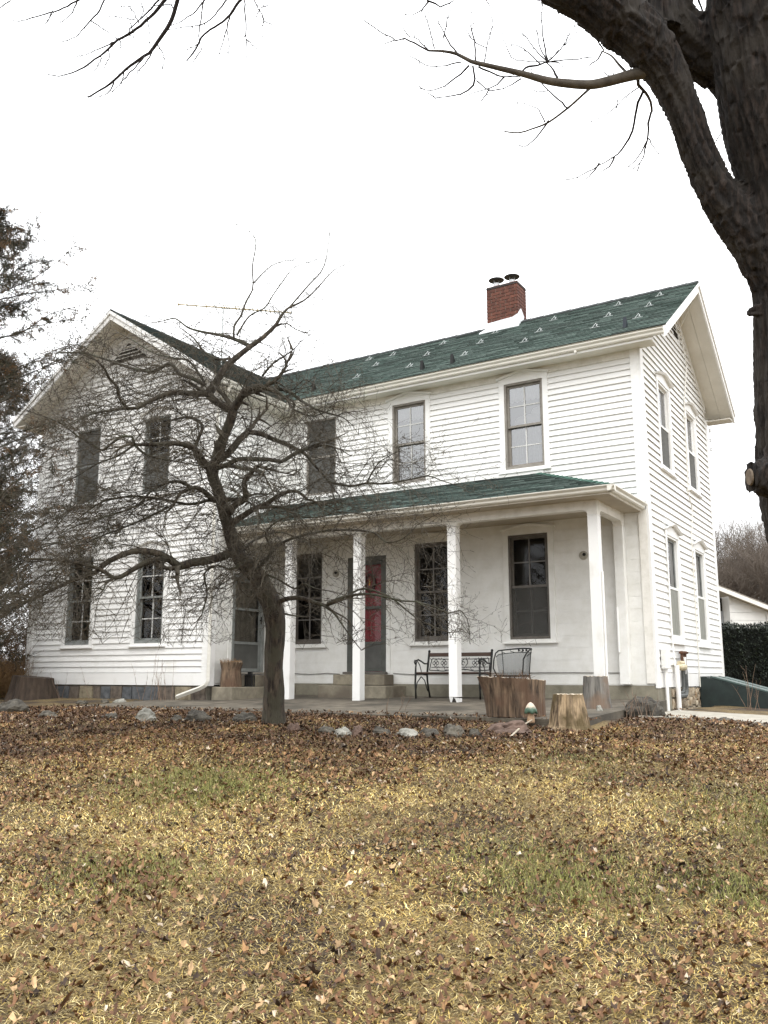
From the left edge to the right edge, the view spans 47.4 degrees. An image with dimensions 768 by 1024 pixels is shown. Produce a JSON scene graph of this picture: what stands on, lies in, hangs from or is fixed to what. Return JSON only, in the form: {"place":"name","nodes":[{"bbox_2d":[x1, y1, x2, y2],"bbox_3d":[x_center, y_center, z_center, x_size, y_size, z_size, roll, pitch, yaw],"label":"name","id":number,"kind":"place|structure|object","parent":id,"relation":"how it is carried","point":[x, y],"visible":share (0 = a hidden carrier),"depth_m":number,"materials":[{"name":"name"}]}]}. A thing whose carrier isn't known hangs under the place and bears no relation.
{"place":"outdoors","nodes":[
{"label":"outdoors","id":0,"kind":"place"},
{"bbox_2d":[82,695,666,726],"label":"patio","id":1,"kind":"structure","parent":0,"point":[468,706],"depth_m":13.22,"materials":[{"name":"concrete"}]},
{"bbox_2d":[414,649,492,699],"bbox_3d":[1.167,2.719,14.690,1.248,0.825,0.565,-7,-13,31],"label":"garden bench","id":2,"kind":"object","parent":1,"relation":"on","point":[479,661],"visible":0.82,"depth_m":14.79,"materials":[{"name":"black metal"}]},
{"bbox_2d":[477,669,545,717],"bbox_3d":[1.599,2.242,10.880,0.781,0.584,0.804,11,-15,-44],"label":"hollow log","id":3,"kind":"object","parent":1,"relation":"on","point":[512,696],"visible":0.98,"depth_m":10.59,"materials":[{"name":"brown wood"}]},
{"bbox_2d":[493,648,531,677],"bbox_3d":[2.075,2.599,14.067,0.608,0.834,0.658,10,-15,-43],"label":"patio chair","id":4,"kind":"object","parent":1,"relation":"on","point":[511,662],"visible":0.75,"depth_m":14.32,"materials":[{"name":"black metal"}]},
{"bbox_2d":[583,676,611,708],"bbox_3d":[2.898,2.460,11.950,0.418,0.436,0.403,-7,-13,31],"label":"grey log","id":5,"kind":"object","parent":1,"relation":"on","point":[596,691],"visible":0.91,"depth_m":11.80,"materials":[{"name":"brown wood"}]},
{"bbox_2d":[0,0,765,670],"label":"sky","id":6,"kind":"structure","parent":0,"point":[328,121],"materials":[{"name":"white"}]},
{"bbox_2d":[0,698,767,1023],"bbox_3d":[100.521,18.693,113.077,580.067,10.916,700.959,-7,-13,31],"label":"lawn","id":7,"kind":"structure","parent":0,"point":[290,942],"depth_m":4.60,"materials":[{"name":"plant"}]},
{"bbox_2d":[0,699,28,712],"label":"edging stone","id":8,"kind":"object","parent":7,"relation":"on","point":[15,705],"visible":0.53,"depth_m":12.05,"materials":[{"name":"grey stone"}]},
{"bbox_2d":[0,393,38,655],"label":"juniper tree","id":9,"kind":"object","parent":7,"relation":"on","point":[1,424],"visible":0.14,"depth_m":25.05,"materials":[{"name":"green plant"}]},
{"bbox_2d":[0,472,39,673],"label":"juniper tree","id":10,"kind":"object","parent":7,"relation":"on","point":[7,553],"visible":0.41,"depth_m":17.82,"materials":[{"name":"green plant"}]},
{"bbox_2d":[0,346,41,666],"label":"juniper tree","id":11,"kind":"object","parent":7,"relation":"on","point":[4,457],"visible":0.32,"depth_m":20.62,"materials":[{"name":"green plant"}]},
{"bbox_2d":[0,645,56,697],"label":"tall dry grass","id":12,"kind":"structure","parent":7,"relation":"on","point":[5,676],"depth_m":18.03,"materials":[{"name":"brown plant"}]},
{"bbox_2d":[4,675,57,700],"bbox_3d":[-6.963,3.475,17.285,1.013,0.493,1.028,-2,-11,9],"label":"dark stump","id":13,"kind":"object","parent":7,"relation":"on","point":[23,687],"visible":0.93,"depth_m":16.95,"materials":[{"name":"brown wood"}]},
{"bbox_2d":[0,595,73,693],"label":"dry brush","id":14,"kind":"object","parent":7,"relation":"on","point":[16,643],"visible":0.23,"depth_m":18.81,"materials":[{"name":"plant"}]},
{"bbox_2d":[39,710,56,718],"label":"edging stone","id":15,"kind":"object","parent":7,"relation":"on","point":[47,712],"visible":0.49,"depth_m":11.13,"materials":[{"name":"grey stone"}]},
{"bbox_2d":[0,199,124,636],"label":"juniper tree","id":16,"kind":"object","parent":7,"relation":"on","point":[9,243],"visible":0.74,"depth_m":16.66,"materials":[{"name":"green plant"}]},
{"bbox_2d":[51,666,88,698],"bbox_3d":[-6.107,3.293,16.931,0.812,0.676,0.162,0,-11,2],"label":"bare shrub","id":17,"kind":"object","parent":7,"relation":"on","point":[65,685],"visible":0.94,"depth_m":16.94,"materials":[{"name":"brown plant"}]},
{"bbox_2d":[76,700,88,703],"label":"rock","id":18,"kind":"object","parent":7,"relation":"on","point":[81,702],"visible":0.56,"depth_m":15.36,"materials":[{"name":"grey stone"}]},
{"bbox_2d":[100,713,117,720],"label":"edging stone","id":19,"kind":"object","parent":7,"relation":"on","point":[113,715],"visible":0.38,"depth_m":10.84,"materials":[{"name":"grey stone"}]},
{"bbox_2d":[112,698,125,702],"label":"rock","id":20,"kind":"object","parent":7,"relation":"on","point":[119,700],"visible":0.49,"depth_m":15.67,"materials":[{"name":"white stone"}]},
{"bbox_2d":[135,707,155,721],"bbox_3d":[-2.925,2.538,10.707,0.290,0.286,0.217,4,-11,5],"label":"edging stone","id":21,"kind":"object","parent":7,"relation":"on","point":[144,713],"visible":0.52,"depth_m":10.64,"materials":[{"name":"grey stone"}]},
{"bbox_2d":[132,647,173,700],"bbox_3d":[-4.149,2.978,15.899,0.710,1.096,0.562,-7,-13,31],"label":"bare shrub","id":22,"kind":"object","parent":7,"relation":"on","point":[158,678],"visible":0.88,"depth_m":15.88,"materials":[{"name":"brown plant"}]},
{"bbox_2d":[169,715,181,722],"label":"edging stone","id":23,"kind":"object","parent":7,"relation":"on","point":[176,717],"visible":0.49,"depth_m":10.57,"materials":[{"name":"grey stone"}]},
{"bbox_2d":[185,709,211,722],"bbox_3d":[-2.273,2.554,10.692,0.362,0.264,0.298,8,-15,-14],"label":"edging stone","id":24,"kind":"object","parent":7,"relation":"on","point":[198,715],"visible":0.52,"depth_m":10.60,"materials":[{"name":"grey stone"}]},
{"bbox_2d":[232,711,256,723],"bbox_3d":[-1.669,2.533,10.545,0.282,0.246,0.294,-6,-12,30],"label":"edging stone","id":25,"kind":"object","parent":7,"relation":"on","point":[242,716],"visible":0.52,"depth_m":10.49,"materials":[{"name":"grey stone"}]},
{"bbox_2d":[0,213,536,725],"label":"crabapple tree","id":26,"kind":"object","parent":7,"relation":"on","point":[248,565],"visible":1,"depth_m":9.67,"materials":[{"name":"brown plant"}]},
{"bbox_2d":[287,723,300,732],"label":"edging stone","id":27,"kind":"object","parent":7,"relation":"on","point":[294,727],"visible":0.48,"depth_m":9.80,"materials":[{"name":"stone"}]},
{"bbox_2d":[318,726,334,734],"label":"edging stone","id":28,"kind":"object","parent":7,"relation":"on","point":[325,729],"visible":0.48,"depth_m":9.69,"materials":[{"name":"grey stone"}]},
{"bbox_2d":[333,726,351,737],"bbox_3d":[-0.463,2.446,9.581,0.245,0.185,0.206,-8,-13,36],"label":"edging stone","id":29,"kind":"object","parent":7,"relation":"on","point":[343,730],"visible":0.52,"depth_m":9.53,"materials":[{"name":"white stone"}]},
{"bbox_2d":[351,725,362,736],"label":"edging stone","id":30,"kind":"object","parent":7,"relation":"on","point":[356,730],"visible":0.48,"depth_m":9.52,"materials":[{"name":"brown stone"}]},
{"bbox_2d":[13,273,735,710],"bbox_3d":[-0.313,-0.340,18.591,13.544,9.495,7.925,-7,-13,31],"label":"farmhouse","id":31,"kind":"object","parent":7,"relation":"on","point":[587,547],"visible":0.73,"depth_m":15.87,"materials":[{"name":"white paint"}]},
{"bbox_2d":[58,548,98,648],"bbox_3d":[-6.185,1.755,17.869,1.010,2.061,0.216,-7,-13,31],"label":"window","id":32,"kind":"structure","parent":31,"relation":"in","point":[79,644],"depth_m":17.84,"materials":[{"name":"white paint"}]},
{"bbox_2d":[71,419,106,507],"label":"window","id":33,"kind":"structure","parent":31,"relation":"in","point":[97,478],"depth_m":18.41,"materials":[{"name":"white paint"}]},
{"bbox_2d":[127,540,170,647],"bbox_3d":[-4.469,1.568,16.817,1.006,2.042,0.216,-7,-13,31],"label":"window","id":34,"kind":"structure","parent":31,"relation":"in","point":[146,642],"depth_m":16.85,"materials":[{"name":"white paint"}]},
{"bbox_2d":[137,406,175,498],"bbox_3d":[-4.467,-1.201,17.339,0.990,1.825,0.216,-7,-13,31],"label":"window","id":35,"kind":"structure","parent":31,"relation":"in","point":[156,481],"depth_m":17.34,"materials":[{"name":"white paint"}]},
{"bbox_2d":[219,658,242,686],"bbox_3d":[-2.771,2.897,15.805,0.435,0.524,0.474,3,-11,-13],"label":"stump planter","id":36,"kind":"object","parent":31,"relation":"on","point":[231,673],"visible":1,"depth_m":15.65,"materials":[{"name":"brown wood"}]},
{"bbox_2d":[171,295,292,364],"bbox_3d":[-3.240,-3.873,18.877,2.491,1.439,1.235,0,-11,0],"label":"tv antenna","id":37,"kind":"object","parent":31,"relation":"attached to","point":[229,308],"visible":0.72,"depth_m":18.99,"materials":[{"name":"silver metal"}]},
{"bbox_2d":[244,672,254,686],"bbox_3d":[-2.464,3.078,16.080,0.150,0.270,0.150,-3,-11,14],"label":"lantern","id":38,"kind":"object","parent":31,"relation":"on","point":[249,679],"visible":1,"depth_m":16.03,"materials":[{"name":"black metal"}]},
{"bbox_2d":[295,545,326,647],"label":"window","id":39,"kind":"structure","parent":31,"relation":"in","point":[320,644],"depth_m":17.10,"materials":[{"name":"grey"}]},
{"bbox_2d":[300,408,340,500],"bbox_3d":[-1.236,-1.172,17.619,0.992,1.850,0.216,-7,-13,31],"label":"window","id":40,"kind":"structure","parent":31,"relation":"in","point":[307,442],"depth_m":17.60,"materials":[{"name":"white paint"}]},
{"bbox_2d":[385,391,430,488],"bbox_3d":[0.494,-1.369,16.560,0.992,1.850,0.216,-7,-13,31],"label":"window","id":41,"kind":"structure","parent":31,"relation":"in","point":[412,405],"depth_m":16.61,"materials":[{"name":"white paint"}]},
{"bbox_2d":[408,533,447,645],"bbox_3d":[0.892,1.388,15.793,0.992,2.031,0.205,-7,-13,31],"label":"window","id":42,"kind":"structure","parent":31,"relation":"in","point":[440,537],"depth_m":15.87,"materials":[{"name":"grey wood"}]},
{"bbox_2d":[495,369,551,474],"bbox_3d":[2.490,-1.589,15.379,0.992,1.850,0.285,-7,-13,31],"label":"window","id":43,"kind":"structure","parent":31,"relation":"in","point":[527,447],"depth_m":15.38,"materials":[{"name":"white paint"}]},
{"bbox_2d":[500,523,557,643],"bbox_3d":[2.474,1.207,14.826,0.992,2.031,0.205,-7,-13,31],"label":"window","id":44,"kind":"structure","parent":31,"relation":"in","point":[536,603],"depth_m":14.77,"materials":[{"name":"grey wood"}]},
{"bbox_2d":[655,371,677,478],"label":"window","id":45,"kind":"structure","parent":31,"relation":"in","point":[663,383],"depth_m":15.61,"materials":[{"name":"white paint"}]},
{"bbox_2d":[664,525,687,645],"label":"window","id":46,"kind":"structure","parent":31,"relation":"in","point":[673,532],"depth_m":15.13,"materials":[{"name":"white paint"}]},
{"bbox_2d":[683,402,702,498],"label":"window","id":47,"kind":"structure","parent":31,"relation":"in","point":[691,412],"depth_m":17.34,"materials":[{"name":"white paint"}]},
{"bbox_2d":[692,540,712,648],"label":"window","id":48,"kind":"structure","parent":31,"relation":"in","point":[699,547],"depth_m":16.81,"materials":[{"name":"white paint"}]},
{"bbox_2d":[373,726,390,736],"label":"edging stone","id":49,"kind":"object","parent":7,"relation":"on","point":[378,729],"visible":0.44,"depth_m":9.49,"materials":[{"name":"grey stone"}]},
{"bbox_2d":[0,704,767,1023],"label":"leaf litter","id":50,"kind":"object","parent":7,"relation":"on","point":[66,713],"visible":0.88,"depth_m":5.65,"materials":[{"name":"brown plant"}]},
{"bbox_2d":[510,719,532,737],"bbox_3d":[1.528,2.410,9.777,0.076,0.150,1.097,-4,-11,21],"label":"fallen stick","id":51,"kind":"object","parent":50,"relation":"on","point":[517,730],"visible":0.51,"depth_m":9.50,"materials":[{"name":"beige wood"}]},
{"bbox_2d":[0,0,767,542],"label":"maple tree","id":52,"kind":"object","parent":7,"relation":"on","point":[670,52],"visible":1,"depth_m":5.14,"materials":[{"name":"brown plant"}]},
{"bbox_2d":[396,728,418,738],"bbox_3d":[0.249,2.417,9.417,0.250,0.178,0.216,1,-8,5],"label":"edging stone","id":53,"kind":"object","parent":7,"relation":"on","point":[405,732],"visible":0.52,"depth_m":9.38,"materials":[{"name":"white stone"}]},
{"bbox_2d":[419,727,438,737],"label":"edging stone","id":54,"kind":"object","parent":7,"relation":"on","point":[427,731],"visible":0.6,"depth_m":9.45,"materials":[{"name":"grey stone"}]},
{"bbox_2d":[443,723,464,737],"bbox_3d":[0.741,2.430,9.555,0.280,0.224,0.232,-5,-19,41],"label":"edging stone","id":55,"kind":"object","parent":7,"relation":"on","point":[450,729],"visible":0.49,"depth_m":9.49,"materials":[{"name":"grey stone"}]},
{"bbox_2d":[469,728,480,737],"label":"edging stone","id":56,"kind":"object","parent":7,"relation":"on","point":[472,731],"visible":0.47,"depth_m":9.46,"materials":[{"name":"grey stone"}]},
{"bbox_2d":[485,720,531,735],"bbox_3d":[1.374,2.442,9.695,0.521,0.252,0.384,-7,-19,17],"label":"boulder","id":57,"kind":"object","parent":7,"relation":"on","point":[513,726],"visible":0.5,"depth_m":9.61,"materials":[{"name":"brown stone"}]},
{"bbox_2d":[524,702,537,722],"bbox_3d":[1.727,2.359,10.282,0.159,0.238,0.153,-7,-13,31],"label":"mushroom ornament","id":58,"kind":"object","parent":7,"relation":"on","point":[530,709],"visible":0.98,"depth_m":10.24,"materials":[{"name":"ceramic"}]},
{"bbox_2d":[548,693,592,732],"bbox_3d":[2.134,2.314,10.084,0.551,0.431,0.548,-7,-13,31],"label":"front stump","id":59,"kind":"object","parent":7,"relation":"on","point":[568,711],"visible":0.94,"depth_m":9.93,"materials":[{"name":"brown wood"}]},
{"bbox_2d":[596,705,602,710],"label":"stone","id":60,"kind":"object","parent":7,"relation":"on","point":[598,707],"visible":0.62,"depth_m":11.36,"materials":[{"name":"white stone"}]},
{"bbox_2d":[622,691,658,716],"bbox_3d":[3.278,2.491,11.322,0.485,0.427,0.349,-7,-13,31],"label":"dead vine","id":61,"kind":"object","parent":7,"relation":"on","point":[631,708],"visible":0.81,"depth_m":11.33,"materials":[{"name":"brown plant"}]},
{"bbox_2d":[624,696,665,716],"bbox_3d":[3.413,2.637,11.518,0.546,0.414,0.426,-2,-9,-12],"label":"boulder","id":62,"kind":"object","parent":7,"relation":"on","point":[658,709],"visible":0.48,"depth_m":11.39,"materials":[{"name":"grey stone"}]},
{"bbox_2d":[718,717,730,720],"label":"rock","id":63,"kind":"object","parent":7,"relation":"on","point":[722,718],"visible":0.38,"depth_m":11.04,"materials":[{"name":"beige stone"}]},
{"bbox_2d":[689,620,767,686],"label":"hedge","id":64,"kind":"object","parent":7,"relation":"on","point":[745,647],"visible":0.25,"depth_m":19.35,"materials":[{"name":"green plant"}]},
{"bbox_2d":[700,676,767,708],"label":"cellar bulkhead","id":65,"kind":"object","parent":7,"relation":"on","point":[718,691],"visible":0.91,"depth_m":15.45,"materials":[{"name":"paint"}]},
{"bbox_2d":[710,676,767,693],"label":"door leaf","id":66,"kind":"structure","parent":65,"relation":"in","point":[722,679],"depth_m":15.46,"materials":[{"name":"paint"}]},
{"bbox_2d":[718,676,767,688],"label":"door leaf","id":67,"kind":"structure","parent":65,"relation":"in","point":[749,683],"depth_m":16.19,"materials":[{"name":"paint"}]},
{"bbox_2d":[715,513,764,587],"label":"bare tree","id":68,"kind":"object","parent":7,"relation":"on","point":[734,537],"visible":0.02,"depth_m":48.00,"materials":[{"name":"brown plant"}]},
{"bbox_2d":[716,548,764,598],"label":"bare tree","id":69,"kind":"object","parent":7,"relation":"on","point":[734,573],"visible":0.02,"depth_m":41.80,"materials":[{"name":"brown plant"}]},
{"bbox_2d":[714,506,767,600],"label":"bare tree","id":70,"kind":"object","parent":7,"relation":"on","point":[737,554],"visible":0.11,"depth_m":42.03,"materials":[{"name":"brown plant"}]},
{"bbox_2d":[715,529,767,599],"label":"bare tree","id":71,"kind":"object","parent":7,"relation":"on","point":[732,573],"visible":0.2,"depth_m":39.97,"materials":[{"name":"brown plant"}]},
{"bbox_2d":[715,509,767,589],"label":"bare tree","id":72,"kind":"object","parent":7,"relation":"on","point":[737,531],"visible":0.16,"depth_m":43.84,"materials":[{"name":"brown plant"}]},
{"bbox_2d":[716,527,767,603],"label":"bare tree","id":73,"kind":"object","parent":7,"relation":"on","point":[746,570],"visible":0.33,"depth_m":39.52,"materials":[{"name":"brown plant"}]},
{"bbox_2d":[719,585,767,627],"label":"shed","id":74,"kind":"structure","parent":7,"relation":"on","point":[737,607],"depth_m":25.82,"materials":[{"name":"paint"}]},
{"bbox_2d":[732,665,760,710],"bbox_3d":[6.058,2.909,14.466,0.476,0.772,0.361,-9,-14,41],"label":"bare shrub","id":75,"kind":"object","parent":7,"relation":"on","point":[748,690],"visible":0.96,"depth_m":14.45,"materials":[{"name":"brown plant"}]},
{"bbox_2d":[729,513,767,601],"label":"bare tree","id":76,"kind":"object","parent":7,"relation":"on","point":[764,539],"visible":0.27,"depth_m":41.97,"materials":[{"name":"brown plant"}]},
{"bbox_2d":[729,524,767,603],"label":"bare tree","id":77,"kind":"object","parent":7,"relation":"on","point":[753,549],"visible":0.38,"depth_m":39.34,"materials":[{"name":"brown plant"}]},
{"bbox_2d":[639,710,767,725],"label":"path","id":78,"kind":"structure","parent":0,"point":[744,717],"depth_m":11.93,"materials":[{"name":"concrete"}]}
]}

